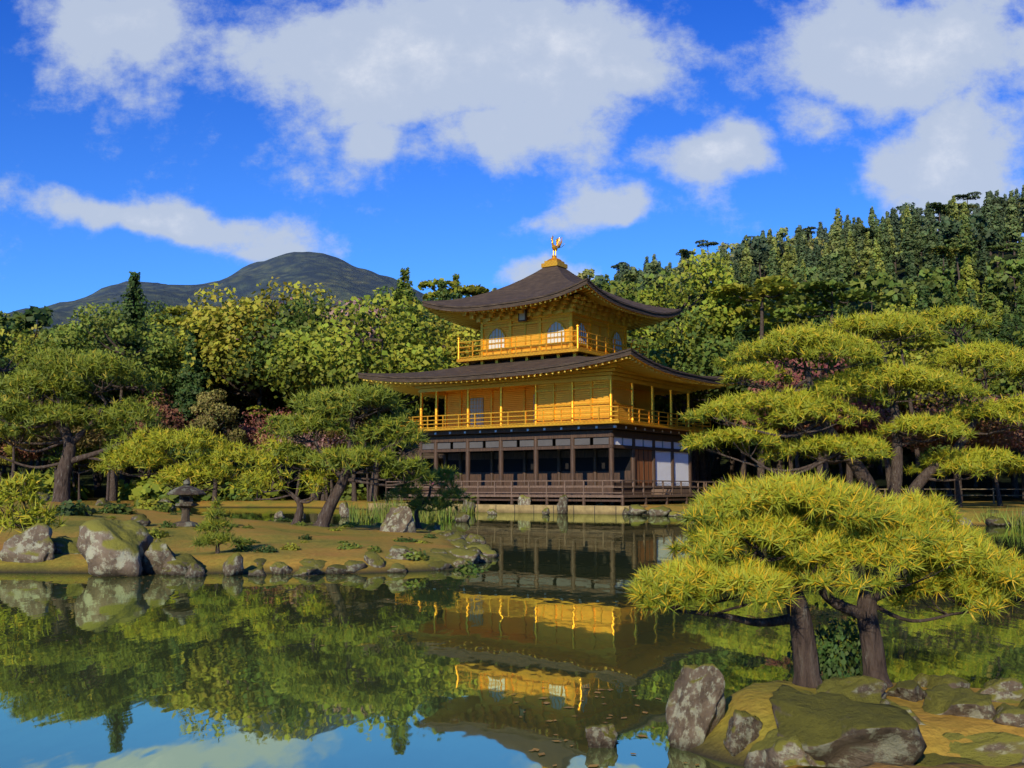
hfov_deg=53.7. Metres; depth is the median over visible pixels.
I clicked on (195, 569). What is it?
boulder
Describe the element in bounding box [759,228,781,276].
conifer tree
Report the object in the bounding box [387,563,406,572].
boulder
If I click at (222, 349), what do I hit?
broadleaf tree
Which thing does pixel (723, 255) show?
conifer tree
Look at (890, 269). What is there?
conifer tree
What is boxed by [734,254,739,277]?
conifer tree
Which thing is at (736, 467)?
conifer tree
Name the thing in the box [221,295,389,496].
broadleaf tree
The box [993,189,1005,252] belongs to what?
conifer tree
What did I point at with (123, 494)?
shrub
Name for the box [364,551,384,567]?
boulder
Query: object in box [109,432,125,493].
tree
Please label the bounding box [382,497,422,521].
reeds
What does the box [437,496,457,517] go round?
reeds
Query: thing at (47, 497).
boulder
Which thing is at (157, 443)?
pine
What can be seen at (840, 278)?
conifer tree
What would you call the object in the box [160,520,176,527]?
ground plant
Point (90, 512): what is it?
ground plant
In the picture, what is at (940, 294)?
conifer tree
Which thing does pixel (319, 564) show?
boulder
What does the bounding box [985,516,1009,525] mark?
boulder
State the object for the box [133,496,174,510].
shrub
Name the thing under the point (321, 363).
broadleaf tree
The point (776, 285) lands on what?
red pine tree
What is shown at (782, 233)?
hill broadleaf tree
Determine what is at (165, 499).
boulder
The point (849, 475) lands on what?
broadleaf tree
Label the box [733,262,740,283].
conifer tree
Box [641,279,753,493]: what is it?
broadleaf tree
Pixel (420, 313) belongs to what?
broadleaf tree
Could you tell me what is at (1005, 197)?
conifer tree
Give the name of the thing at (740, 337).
conifer tree
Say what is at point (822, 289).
red pine tree
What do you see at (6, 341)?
broadleaf tree
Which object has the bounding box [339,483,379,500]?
shrub
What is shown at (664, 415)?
conifer tree
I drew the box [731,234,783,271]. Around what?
hill broadleaf tree
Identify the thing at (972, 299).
conifer tree
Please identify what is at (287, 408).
broadleaf tree
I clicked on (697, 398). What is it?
broadleaf tree
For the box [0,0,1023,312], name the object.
sky
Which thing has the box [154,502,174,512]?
ground plant
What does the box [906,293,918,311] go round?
conifer tree
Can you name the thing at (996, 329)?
red pine tree
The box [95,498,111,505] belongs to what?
boulder
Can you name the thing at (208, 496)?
shrub
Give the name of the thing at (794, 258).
conifer tree
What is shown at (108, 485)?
small pine tree
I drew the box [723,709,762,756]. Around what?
boulder
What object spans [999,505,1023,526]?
reeds
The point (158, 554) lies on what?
boulder
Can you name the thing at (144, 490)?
shrub
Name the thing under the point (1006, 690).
boulder
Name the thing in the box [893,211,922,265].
conifer tree
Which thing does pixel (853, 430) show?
maple tree
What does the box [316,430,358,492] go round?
tree
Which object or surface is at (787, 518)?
pine
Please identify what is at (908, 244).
conifer tree
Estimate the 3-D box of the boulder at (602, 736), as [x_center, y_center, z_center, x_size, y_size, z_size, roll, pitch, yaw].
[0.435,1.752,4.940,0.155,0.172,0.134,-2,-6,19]
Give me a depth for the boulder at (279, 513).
42.61 m
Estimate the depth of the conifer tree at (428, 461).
91.58 m
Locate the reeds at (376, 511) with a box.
[372,494,405,518]
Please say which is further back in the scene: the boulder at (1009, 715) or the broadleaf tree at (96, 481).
the broadleaf tree at (96, 481)
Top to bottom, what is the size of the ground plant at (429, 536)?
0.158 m
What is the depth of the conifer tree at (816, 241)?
258.05 m
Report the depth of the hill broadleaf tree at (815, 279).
198.49 m
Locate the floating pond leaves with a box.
[3,561,699,766]
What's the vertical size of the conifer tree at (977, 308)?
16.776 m
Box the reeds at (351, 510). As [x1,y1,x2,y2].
[348,502,364,514]
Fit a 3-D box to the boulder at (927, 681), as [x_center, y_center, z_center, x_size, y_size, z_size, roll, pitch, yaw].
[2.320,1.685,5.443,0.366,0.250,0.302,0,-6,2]
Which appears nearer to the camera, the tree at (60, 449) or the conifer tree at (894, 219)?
the tree at (60, 449)
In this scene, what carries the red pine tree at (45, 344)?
on the terrain
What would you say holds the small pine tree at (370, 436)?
on the terrain
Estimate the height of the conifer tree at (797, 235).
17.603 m
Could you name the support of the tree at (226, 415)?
on the terrain
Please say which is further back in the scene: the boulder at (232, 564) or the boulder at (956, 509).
the boulder at (956, 509)
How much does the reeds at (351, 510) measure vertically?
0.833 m
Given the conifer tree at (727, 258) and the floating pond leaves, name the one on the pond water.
the floating pond leaves
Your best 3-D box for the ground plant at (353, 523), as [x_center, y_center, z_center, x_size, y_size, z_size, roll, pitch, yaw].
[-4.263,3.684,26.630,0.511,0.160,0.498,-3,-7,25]
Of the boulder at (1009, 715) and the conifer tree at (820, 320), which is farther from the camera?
the conifer tree at (820, 320)
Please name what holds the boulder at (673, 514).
on the terrain
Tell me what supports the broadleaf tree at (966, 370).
on the terrain
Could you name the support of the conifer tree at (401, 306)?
on the terrain
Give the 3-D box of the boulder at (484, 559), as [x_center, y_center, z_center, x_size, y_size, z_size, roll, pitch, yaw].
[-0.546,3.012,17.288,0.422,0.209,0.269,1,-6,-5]
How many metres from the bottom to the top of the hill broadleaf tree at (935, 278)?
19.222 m
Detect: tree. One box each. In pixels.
[0,311,9,334]
[0,328,14,356]
[0,331,50,462]
[0,332,49,402]
[0,335,15,350]
[0,357,16,478]
[0,358,15,377]
[0,435,48,477]
[0,436,18,480]
[1,373,45,489]
[4,325,124,481]
[6,306,54,345]
[6,325,92,468]
[8,328,35,342]
[9,396,109,478]
[11,315,28,342]
[12,337,26,470]
[13,360,33,473]
[18,341,87,476]
[31,320,93,463]
[31,324,48,336]
[36,330,50,469]
[40,426,112,500]
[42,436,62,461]
[48,302,183,500]
[51,440,110,499]
[52,298,179,472]
[57,348,108,488]
[80,335,107,481]
[83,307,186,478]
[87,271,162,484]
[89,356,221,478]
[92,419,124,500]
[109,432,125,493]
[113,392,176,478]
[118,386,228,468]
[139,319,294,416]
[141,317,235,468]
[144,300,184,332]
[144,313,171,329]
[157,325,225,484]
[162,305,228,327]
[164,325,189,336]
[174,276,344,479]
[186,388,248,501]
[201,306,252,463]
[211,313,268,471]
[214,394,290,484]
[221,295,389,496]
[226,293,392,499]
[227,407,293,497]
[233,399,272,425]
[246,405,273,455]
[251,397,293,427]
[253,420,333,500]
[263,287,465,501]
[276,412,368,500]
[305,390,397,472]
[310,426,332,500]
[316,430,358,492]
[319,382,383,500]
[321,300,435,481]
[327,294,422,487]
[349,439,372,484]
[356,297,381,477]
[362,431,381,501]
[364,293,421,476]
[368,286,421,483]
[377,267,438,500]
[381,304,433,497]
[386,312,480,410]
[417,278,489,300]
[417,290,469,334]
[419,280,457,467]
[425,426,438,485]
[432,321,480,404]
[452,273,461,298]
[577,268,594,282]
[591,270,705,499]
[594,273,620,291]
[602,283,611,499]
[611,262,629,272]
[613,272,622,291]
[618,264,627,291]
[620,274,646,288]
[622,292,660,424]
[625,266,663,289]
[627,248,755,489]
[627,306,796,500]
[633,270,645,290]
[636,279,645,297]
[638,288,677,422]
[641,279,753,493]
[643,256,649,271]
[645,261,678,289]
[650,254,656,262]
[656,400,681,425]
[667,262,672,272]
[673,305,721,491]
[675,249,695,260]
[675,268,684,286]
[675,295,764,469]
[676,262,688,282]
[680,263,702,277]
[686,298,776,463]
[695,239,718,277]
[702,253,716,272]
[708,275,815,480]
[710,444,735,480]
[711,300,815,476]
[712,325,770,481]
[716,242,737,257]
[718,254,724,279]
[719,447,738,475]
[721,336,776,481]
[722,251,734,282]
[725,351,882,476]
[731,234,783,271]
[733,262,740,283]
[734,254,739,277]
[739,240,754,276]
[740,266,751,303]
[744,312,813,475]
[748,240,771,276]
[750,266,759,286]
[756,230,768,276]
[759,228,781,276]
[763,303,814,445]
[765,239,782,276]
[767,249,780,290]
[773,227,796,253]
[773,279,881,479]
[777,238,783,263]
[778,244,796,295]
[783,352,915,488]
[784,429,788,472]
[787,327,828,479]
[788,265,829,294]
[788,427,793,472]
[791,236,823,255]
[791,248,797,273]
[791,394,906,483]
[792,292,836,482]
[794,226,800,246]
[795,231,807,262]
[798,272,811,300]
[799,311,989,488]
[800,259,807,280]
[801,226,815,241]
[804,247,815,299]
[806,278,820,300]
[810,453,815,463]
[811,452,880,469]
[812,238,820,254]
[812,244,822,278]
[816,221,827,250]
[816,251,855,275]
[822,242,830,259]
[823,255,831,278]
[824,227,828,244]
[827,223,835,251]
[827,259,840,292]
[830,208,843,252]
[835,238,854,287]
[835,288,861,484]
[836,273,855,306]
[837,271,910,315]
[839,221,858,266]
[844,230,859,270]
[845,214,851,225]
[851,217,856,274]
[852,218,863,274]
[852,303,926,447]
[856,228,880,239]
[857,232,873,279]
[861,333,893,474]
[863,259,876,306]
[865,328,949,497]
[868,206,876,247]
[871,218,888,260]
[871,240,885,271]
[872,226,887,271]
[873,268,888,312]
[880,216,897,260]
[882,266,954,312]
[884,342,1000,500]
[885,211,896,258]
[885,219,896,254]
[885,256,898,286]
[886,284,938,494]
[889,207,899,272]
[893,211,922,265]
[895,205,915,255]
[896,202,924,226]
[898,217,922,267]
[901,254,921,293]
[902,391,1023,506]
[906,279,915,313]
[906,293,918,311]
[907,279,996,501]
[912,208,923,274]
[912,231,943,283]
[921,201,936,232]
[922,225,937,282]
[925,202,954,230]
[927,212,1000,251]
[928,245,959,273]
[931,235,956,288]
[936,290,943,309]
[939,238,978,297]
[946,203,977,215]
[948,195,960,221]
[948,235,958,292]
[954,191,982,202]
[955,214,982,280]
[956,255,985,320]
[960,201,969,239]
[960,322,1002,479]
[962,296,970,323]
[964,288,983,321]
[965,322,977,486]
[966,394,1023,505]
[968,222,979,266]
[968,329,1023,403]
[969,203,981,215]
[971,210,980,245]
[973,306,984,322]
[977,192,1002,255]
[977,322,1019,492]
[978,241,990,277]
[980,277,986,313]
[981,269,1003,321]
[984,255,1023,304]
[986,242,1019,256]
[988,206,1006,273]
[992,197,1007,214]
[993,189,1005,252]
[993,300,1004,322]
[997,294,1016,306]
[998,271,1013,313]
[998,313,1018,497]
[1002,305,1011,321]
[1003,190,1023,255]
[1003,194,1007,242]
[1003,315,1023,501]
[1004,397,1023,452]
[1005,275,1023,341]
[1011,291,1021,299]
[1012,282,1019,312]
[1013,188,1020,241]
[1016,236,1023,267]
[1018,193,1023,225]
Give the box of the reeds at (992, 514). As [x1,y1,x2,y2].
[974,505,1007,524]
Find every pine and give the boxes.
[0,344,174,501]
[93,424,274,509]
[190,496,248,553]
[228,434,352,524]
[256,382,438,526]
[382,463,478,528]
[622,468,1023,687]
[676,303,1023,498]
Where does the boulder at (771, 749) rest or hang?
on the terrain
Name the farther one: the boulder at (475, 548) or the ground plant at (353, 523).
the ground plant at (353, 523)
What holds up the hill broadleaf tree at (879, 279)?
on the terrain
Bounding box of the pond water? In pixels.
[0,507,1023,767]
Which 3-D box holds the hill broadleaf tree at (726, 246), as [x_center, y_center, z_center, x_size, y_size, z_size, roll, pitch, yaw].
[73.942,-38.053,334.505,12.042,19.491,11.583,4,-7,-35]
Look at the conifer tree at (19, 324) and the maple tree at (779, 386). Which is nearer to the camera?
the maple tree at (779, 386)
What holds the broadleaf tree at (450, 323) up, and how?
on the terrain
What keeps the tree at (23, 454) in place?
on the terrain
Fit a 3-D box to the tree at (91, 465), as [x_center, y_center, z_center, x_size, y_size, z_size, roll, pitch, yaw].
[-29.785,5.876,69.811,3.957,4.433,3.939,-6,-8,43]
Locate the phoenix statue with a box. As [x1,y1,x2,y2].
[551,236,563,255]
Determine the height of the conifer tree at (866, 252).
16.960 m
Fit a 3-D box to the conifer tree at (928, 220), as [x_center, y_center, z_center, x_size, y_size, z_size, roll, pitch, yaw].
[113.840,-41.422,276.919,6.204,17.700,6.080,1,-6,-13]
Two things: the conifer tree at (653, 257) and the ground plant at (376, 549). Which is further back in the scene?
the conifer tree at (653, 257)
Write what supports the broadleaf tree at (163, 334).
on the terrain
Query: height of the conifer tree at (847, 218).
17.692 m
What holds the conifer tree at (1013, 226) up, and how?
on the terrain
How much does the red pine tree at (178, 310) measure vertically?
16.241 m
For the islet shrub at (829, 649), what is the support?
on the terrain
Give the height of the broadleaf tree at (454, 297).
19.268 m
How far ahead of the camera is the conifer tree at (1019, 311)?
66.78 m
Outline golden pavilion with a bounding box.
[358,256,746,514]
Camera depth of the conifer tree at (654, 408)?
81.99 m
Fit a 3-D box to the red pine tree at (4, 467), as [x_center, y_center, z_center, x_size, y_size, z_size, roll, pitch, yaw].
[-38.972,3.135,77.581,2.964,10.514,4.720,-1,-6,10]
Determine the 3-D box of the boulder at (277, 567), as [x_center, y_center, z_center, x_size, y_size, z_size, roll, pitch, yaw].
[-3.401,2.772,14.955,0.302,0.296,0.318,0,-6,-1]
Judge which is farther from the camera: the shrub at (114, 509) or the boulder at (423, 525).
the boulder at (423, 525)
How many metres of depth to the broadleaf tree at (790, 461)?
106.79 m
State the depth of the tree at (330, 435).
67.02 m
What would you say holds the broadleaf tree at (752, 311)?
on the terrain
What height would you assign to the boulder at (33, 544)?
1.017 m
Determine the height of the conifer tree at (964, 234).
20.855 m
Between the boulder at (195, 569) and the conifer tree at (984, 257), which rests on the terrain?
the conifer tree at (984, 257)
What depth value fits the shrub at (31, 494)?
16.02 m
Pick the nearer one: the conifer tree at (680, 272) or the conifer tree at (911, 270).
the conifer tree at (911, 270)
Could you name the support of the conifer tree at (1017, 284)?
on the terrain
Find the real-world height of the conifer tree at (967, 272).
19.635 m
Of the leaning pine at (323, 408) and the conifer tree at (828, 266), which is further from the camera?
the conifer tree at (828, 266)
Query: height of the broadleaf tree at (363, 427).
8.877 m
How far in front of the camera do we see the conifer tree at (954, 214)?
240.95 m
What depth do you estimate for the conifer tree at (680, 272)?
236.61 m
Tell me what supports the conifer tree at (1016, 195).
on the terrain
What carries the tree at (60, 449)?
on the terrain
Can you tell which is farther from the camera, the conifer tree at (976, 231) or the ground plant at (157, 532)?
the conifer tree at (976, 231)
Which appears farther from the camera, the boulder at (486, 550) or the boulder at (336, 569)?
the boulder at (486, 550)
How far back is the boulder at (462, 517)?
37.85 m
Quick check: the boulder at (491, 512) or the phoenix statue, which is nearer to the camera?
the boulder at (491, 512)
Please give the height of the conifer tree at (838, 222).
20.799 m
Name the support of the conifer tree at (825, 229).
on the terrain
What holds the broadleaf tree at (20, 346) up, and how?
on the terrain
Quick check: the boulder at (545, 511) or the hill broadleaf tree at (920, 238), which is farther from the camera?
the hill broadleaf tree at (920, 238)
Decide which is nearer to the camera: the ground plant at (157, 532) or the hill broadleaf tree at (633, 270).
the ground plant at (157, 532)
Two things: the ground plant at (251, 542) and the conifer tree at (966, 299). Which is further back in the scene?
the conifer tree at (966, 299)
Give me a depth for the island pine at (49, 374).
29.40 m
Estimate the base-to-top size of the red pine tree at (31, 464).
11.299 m
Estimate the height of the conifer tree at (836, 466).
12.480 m
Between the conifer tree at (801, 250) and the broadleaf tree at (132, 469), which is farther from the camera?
the conifer tree at (801, 250)
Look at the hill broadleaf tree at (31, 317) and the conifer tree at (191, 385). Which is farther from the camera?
the hill broadleaf tree at (31, 317)
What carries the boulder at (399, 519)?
on the terrain
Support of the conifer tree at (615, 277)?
on the terrain
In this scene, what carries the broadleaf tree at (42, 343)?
on the terrain
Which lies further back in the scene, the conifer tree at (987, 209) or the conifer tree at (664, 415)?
the conifer tree at (987, 209)
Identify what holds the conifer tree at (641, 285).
on the terrain
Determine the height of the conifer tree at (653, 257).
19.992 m
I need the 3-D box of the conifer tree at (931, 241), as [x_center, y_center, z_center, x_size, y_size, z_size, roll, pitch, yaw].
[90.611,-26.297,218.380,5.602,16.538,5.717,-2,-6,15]
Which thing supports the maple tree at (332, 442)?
on the terrain
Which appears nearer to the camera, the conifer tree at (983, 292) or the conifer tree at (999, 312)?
the conifer tree at (999, 312)
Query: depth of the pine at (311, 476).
23.71 m
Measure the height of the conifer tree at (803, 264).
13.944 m
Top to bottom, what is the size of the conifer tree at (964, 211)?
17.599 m
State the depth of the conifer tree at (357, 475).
99.25 m
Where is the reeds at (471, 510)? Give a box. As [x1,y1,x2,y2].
[459,502,477,513]
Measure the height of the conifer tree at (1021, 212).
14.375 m
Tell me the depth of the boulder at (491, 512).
48.63 m
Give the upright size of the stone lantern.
0.978 m
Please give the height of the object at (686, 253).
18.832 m
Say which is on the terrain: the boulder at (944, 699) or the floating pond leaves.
the boulder at (944, 699)
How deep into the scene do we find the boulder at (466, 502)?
52.37 m
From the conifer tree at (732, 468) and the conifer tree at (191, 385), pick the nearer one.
the conifer tree at (191, 385)
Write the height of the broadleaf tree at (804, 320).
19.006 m
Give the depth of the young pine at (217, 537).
16.04 m
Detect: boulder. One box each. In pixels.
[0,523,55,562]
[39,492,49,500]
[51,536,80,553]
[76,518,153,576]
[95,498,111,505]
[131,514,150,525]
[142,538,175,573]
[159,497,174,510]
[162,562,187,575]
[163,553,204,570]
[184,562,205,577]
[223,552,243,575]
[248,566,266,575]
[254,558,266,567]
[270,561,292,573]
[274,510,284,518]
[293,566,324,575]
[299,558,326,569]
[325,564,348,573]
[339,501,348,517]
[344,560,366,573]
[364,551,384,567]
[380,505,415,532]
[385,545,417,559]
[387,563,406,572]
[415,522,427,527]
[423,522,440,531]
[428,560,451,570]
[430,548,446,553]
[442,530,456,536]
[445,533,465,540]
[448,548,480,563]
[450,539,467,547]
[452,557,473,567]
[455,512,469,521]
[456,532,467,538]
[462,498,475,512]
[465,533,485,543]
[465,544,498,557]
[466,542,480,546]
[468,547,481,553]
[479,554,491,562]
[487,509,496,514]
[518,495,530,504]
[542,507,549,514]
[557,495,567,513]
[585,723,617,748]
[595,498,605,504]
[622,507,628,514]
[628,504,648,514]
[648,506,671,515]
[665,663,725,750]
[668,511,679,516]
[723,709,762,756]
[744,728,826,767]
[769,684,926,767]
[816,675,886,703]
[880,699,925,724]
[886,680,925,701]
[913,673,969,688]
[914,753,984,766]
[921,683,996,719]
[942,732,1023,766]
[952,507,967,511]
[957,516,973,525]
[975,677,1023,702]
[985,510,998,512]
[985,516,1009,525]
[992,703,1023,727]
[1018,699,1023,708]
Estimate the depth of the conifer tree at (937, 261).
212.79 m
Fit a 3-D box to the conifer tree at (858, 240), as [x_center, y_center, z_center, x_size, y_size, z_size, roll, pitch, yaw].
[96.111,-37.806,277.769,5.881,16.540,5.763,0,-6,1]
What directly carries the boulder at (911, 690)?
on the terrain
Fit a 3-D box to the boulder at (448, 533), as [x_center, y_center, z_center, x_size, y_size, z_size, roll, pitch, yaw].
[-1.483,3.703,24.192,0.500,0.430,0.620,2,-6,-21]
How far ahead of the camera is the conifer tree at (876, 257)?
215.31 m
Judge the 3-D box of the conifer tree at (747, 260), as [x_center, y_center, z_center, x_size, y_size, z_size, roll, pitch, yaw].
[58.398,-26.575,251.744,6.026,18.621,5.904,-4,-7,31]
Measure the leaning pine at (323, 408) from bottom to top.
3.575 m
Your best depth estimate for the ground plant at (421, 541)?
19.38 m
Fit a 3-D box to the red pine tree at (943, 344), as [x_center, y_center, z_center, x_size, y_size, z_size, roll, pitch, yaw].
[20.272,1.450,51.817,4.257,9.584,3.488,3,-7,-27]
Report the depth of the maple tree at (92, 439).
67.85 m
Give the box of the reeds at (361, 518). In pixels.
[348,499,381,522]
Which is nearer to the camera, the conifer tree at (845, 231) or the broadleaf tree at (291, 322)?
the broadleaf tree at (291, 322)
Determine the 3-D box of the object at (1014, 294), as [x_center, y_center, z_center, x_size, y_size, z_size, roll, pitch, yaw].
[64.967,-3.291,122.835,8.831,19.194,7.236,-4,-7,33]
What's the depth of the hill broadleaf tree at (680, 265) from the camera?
279.49 m
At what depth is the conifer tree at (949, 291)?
63.48 m
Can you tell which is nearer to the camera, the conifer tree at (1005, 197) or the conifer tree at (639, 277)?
the conifer tree at (639, 277)
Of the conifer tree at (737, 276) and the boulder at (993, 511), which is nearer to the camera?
the boulder at (993, 511)
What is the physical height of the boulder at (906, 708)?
0.194 m
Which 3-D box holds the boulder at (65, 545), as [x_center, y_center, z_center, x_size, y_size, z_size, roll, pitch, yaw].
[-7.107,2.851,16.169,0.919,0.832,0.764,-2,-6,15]
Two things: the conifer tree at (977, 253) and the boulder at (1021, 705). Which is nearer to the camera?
the boulder at (1021, 705)
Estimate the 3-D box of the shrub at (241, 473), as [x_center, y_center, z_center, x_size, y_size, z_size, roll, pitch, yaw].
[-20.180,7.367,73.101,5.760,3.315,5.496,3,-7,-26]
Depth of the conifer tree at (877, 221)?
239.20 m
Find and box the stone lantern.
[166,479,205,526]
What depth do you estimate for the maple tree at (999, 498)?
48.62 m
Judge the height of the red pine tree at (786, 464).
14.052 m
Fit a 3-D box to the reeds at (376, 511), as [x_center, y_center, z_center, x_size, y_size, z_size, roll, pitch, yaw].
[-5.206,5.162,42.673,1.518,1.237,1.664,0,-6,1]
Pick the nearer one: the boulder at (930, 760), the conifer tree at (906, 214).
the boulder at (930, 760)
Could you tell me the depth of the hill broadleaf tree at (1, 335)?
115.34 m
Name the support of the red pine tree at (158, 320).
on the terrain
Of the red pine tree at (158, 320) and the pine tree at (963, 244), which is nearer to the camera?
the red pine tree at (158, 320)
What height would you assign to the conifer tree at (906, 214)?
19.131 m
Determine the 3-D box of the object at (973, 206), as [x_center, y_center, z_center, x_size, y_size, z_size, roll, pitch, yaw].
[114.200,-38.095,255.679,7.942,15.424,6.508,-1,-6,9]
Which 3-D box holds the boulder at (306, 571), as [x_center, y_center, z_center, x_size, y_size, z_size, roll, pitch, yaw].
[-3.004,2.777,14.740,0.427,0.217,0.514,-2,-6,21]
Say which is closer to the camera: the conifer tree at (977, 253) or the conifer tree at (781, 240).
the conifer tree at (977, 253)
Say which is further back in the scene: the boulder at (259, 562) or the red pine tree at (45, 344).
the red pine tree at (45, 344)
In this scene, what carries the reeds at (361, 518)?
in the pond water
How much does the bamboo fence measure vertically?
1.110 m
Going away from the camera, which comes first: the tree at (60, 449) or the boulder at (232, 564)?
the boulder at (232, 564)
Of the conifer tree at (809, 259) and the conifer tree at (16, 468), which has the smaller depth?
the conifer tree at (16, 468)
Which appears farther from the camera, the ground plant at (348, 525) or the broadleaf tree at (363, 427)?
the broadleaf tree at (363, 427)
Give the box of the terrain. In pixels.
[0,242,1023,767]
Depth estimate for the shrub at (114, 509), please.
23.15 m
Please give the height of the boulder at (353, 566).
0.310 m
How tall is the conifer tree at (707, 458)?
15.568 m
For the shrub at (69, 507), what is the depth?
20.99 m
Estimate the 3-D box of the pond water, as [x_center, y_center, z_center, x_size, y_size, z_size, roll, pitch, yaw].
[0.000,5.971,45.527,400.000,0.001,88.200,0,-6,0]
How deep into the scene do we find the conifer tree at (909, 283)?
173.84 m
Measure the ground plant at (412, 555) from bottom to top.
0.181 m
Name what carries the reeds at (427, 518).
in the pond water
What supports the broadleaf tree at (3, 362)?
on the terrain
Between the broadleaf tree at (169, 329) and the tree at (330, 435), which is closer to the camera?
the tree at (330, 435)
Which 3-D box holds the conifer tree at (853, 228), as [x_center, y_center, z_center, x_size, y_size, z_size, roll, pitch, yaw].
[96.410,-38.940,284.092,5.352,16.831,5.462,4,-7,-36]
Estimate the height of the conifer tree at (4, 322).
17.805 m
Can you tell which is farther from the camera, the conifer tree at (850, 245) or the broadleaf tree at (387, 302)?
the conifer tree at (850, 245)
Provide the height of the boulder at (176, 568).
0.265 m
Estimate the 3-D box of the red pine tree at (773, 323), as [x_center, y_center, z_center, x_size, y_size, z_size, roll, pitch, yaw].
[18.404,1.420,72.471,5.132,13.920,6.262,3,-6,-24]
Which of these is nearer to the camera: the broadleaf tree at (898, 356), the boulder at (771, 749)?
the boulder at (771, 749)
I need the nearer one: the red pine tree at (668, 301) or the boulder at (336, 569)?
the boulder at (336, 569)
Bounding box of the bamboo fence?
[879,488,1023,503]
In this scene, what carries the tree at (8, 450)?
on the terrain
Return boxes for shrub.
[0,468,67,533]
[1,465,16,493]
[17,470,93,500]
[18,467,90,500]
[55,499,96,515]
[95,500,136,514]
[118,474,153,500]
[118,485,142,499]
[131,478,202,506]
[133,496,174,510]
[141,484,206,502]
[196,478,231,500]
[201,463,276,500]
[209,476,261,500]
[221,480,285,500]
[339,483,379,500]
[453,561,488,570]
[787,596,862,680]
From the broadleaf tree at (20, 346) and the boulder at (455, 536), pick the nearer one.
the boulder at (455, 536)
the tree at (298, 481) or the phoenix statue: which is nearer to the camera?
the phoenix statue
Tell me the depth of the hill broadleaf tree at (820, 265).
226.61 m
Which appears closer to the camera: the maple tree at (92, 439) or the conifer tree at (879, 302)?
the maple tree at (92, 439)
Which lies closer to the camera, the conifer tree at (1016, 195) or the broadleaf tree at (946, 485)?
the broadleaf tree at (946, 485)
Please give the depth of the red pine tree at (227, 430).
92.63 m
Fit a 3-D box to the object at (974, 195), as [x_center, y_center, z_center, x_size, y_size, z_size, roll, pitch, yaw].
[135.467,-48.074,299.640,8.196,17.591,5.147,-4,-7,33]
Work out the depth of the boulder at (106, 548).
14.52 m
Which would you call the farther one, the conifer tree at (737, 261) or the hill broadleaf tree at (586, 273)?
the conifer tree at (737, 261)
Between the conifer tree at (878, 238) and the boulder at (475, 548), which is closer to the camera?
the boulder at (475, 548)
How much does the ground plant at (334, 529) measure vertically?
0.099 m
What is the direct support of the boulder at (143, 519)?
on the terrain
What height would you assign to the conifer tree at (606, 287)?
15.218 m
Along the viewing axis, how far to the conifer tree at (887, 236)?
242.73 m
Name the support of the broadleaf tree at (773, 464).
on the terrain
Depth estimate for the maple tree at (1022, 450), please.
54.63 m
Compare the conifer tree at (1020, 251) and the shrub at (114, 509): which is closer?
the shrub at (114, 509)
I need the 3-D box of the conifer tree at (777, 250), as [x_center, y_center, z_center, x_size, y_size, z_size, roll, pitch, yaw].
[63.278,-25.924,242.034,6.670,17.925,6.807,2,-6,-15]
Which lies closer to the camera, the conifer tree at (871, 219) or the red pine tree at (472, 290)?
the red pine tree at (472, 290)
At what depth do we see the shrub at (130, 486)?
71.53 m
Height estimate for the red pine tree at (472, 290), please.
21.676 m
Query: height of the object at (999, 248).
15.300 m
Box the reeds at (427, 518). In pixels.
[419,507,444,521]
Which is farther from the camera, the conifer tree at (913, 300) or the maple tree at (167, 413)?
the conifer tree at (913, 300)
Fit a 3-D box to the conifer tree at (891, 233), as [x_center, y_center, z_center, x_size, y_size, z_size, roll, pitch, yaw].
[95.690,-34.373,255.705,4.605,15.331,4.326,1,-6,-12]
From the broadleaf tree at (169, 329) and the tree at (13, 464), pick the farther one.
the broadleaf tree at (169, 329)
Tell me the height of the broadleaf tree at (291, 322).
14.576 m
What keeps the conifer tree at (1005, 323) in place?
on the terrain
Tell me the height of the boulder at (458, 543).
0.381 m
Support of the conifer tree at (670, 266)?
on the terrain
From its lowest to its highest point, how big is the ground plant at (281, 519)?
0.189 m
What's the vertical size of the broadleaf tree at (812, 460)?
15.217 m
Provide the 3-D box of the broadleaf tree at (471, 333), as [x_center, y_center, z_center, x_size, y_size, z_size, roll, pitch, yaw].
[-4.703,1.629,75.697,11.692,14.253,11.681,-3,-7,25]
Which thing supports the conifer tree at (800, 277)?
on the terrain
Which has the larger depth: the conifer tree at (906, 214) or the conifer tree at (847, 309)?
the conifer tree at (906, 214)
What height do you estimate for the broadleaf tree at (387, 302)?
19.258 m
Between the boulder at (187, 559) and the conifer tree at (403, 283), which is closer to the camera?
the boulder at (187, 559)
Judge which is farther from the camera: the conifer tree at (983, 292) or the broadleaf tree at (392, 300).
the conifer tree at (983, 292)
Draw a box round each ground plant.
[87,507,102,513]
[148,527,169,538]
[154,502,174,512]
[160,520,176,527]
[229,543,253,551]
[237,538,259,543]
[253,545,276,552]
[277,516,288,521]
[280,542,299,550]
[293,521,308,525]
[298,533,311,540]
[328,528,341,530]
[336,541,362,549]
[341,522,353,526]
[342,521,360,525]
[367,545,381,552]
[393,536,417,542]
[402,548,428,559]
[415,540,432,543]
[424,533,437,538]

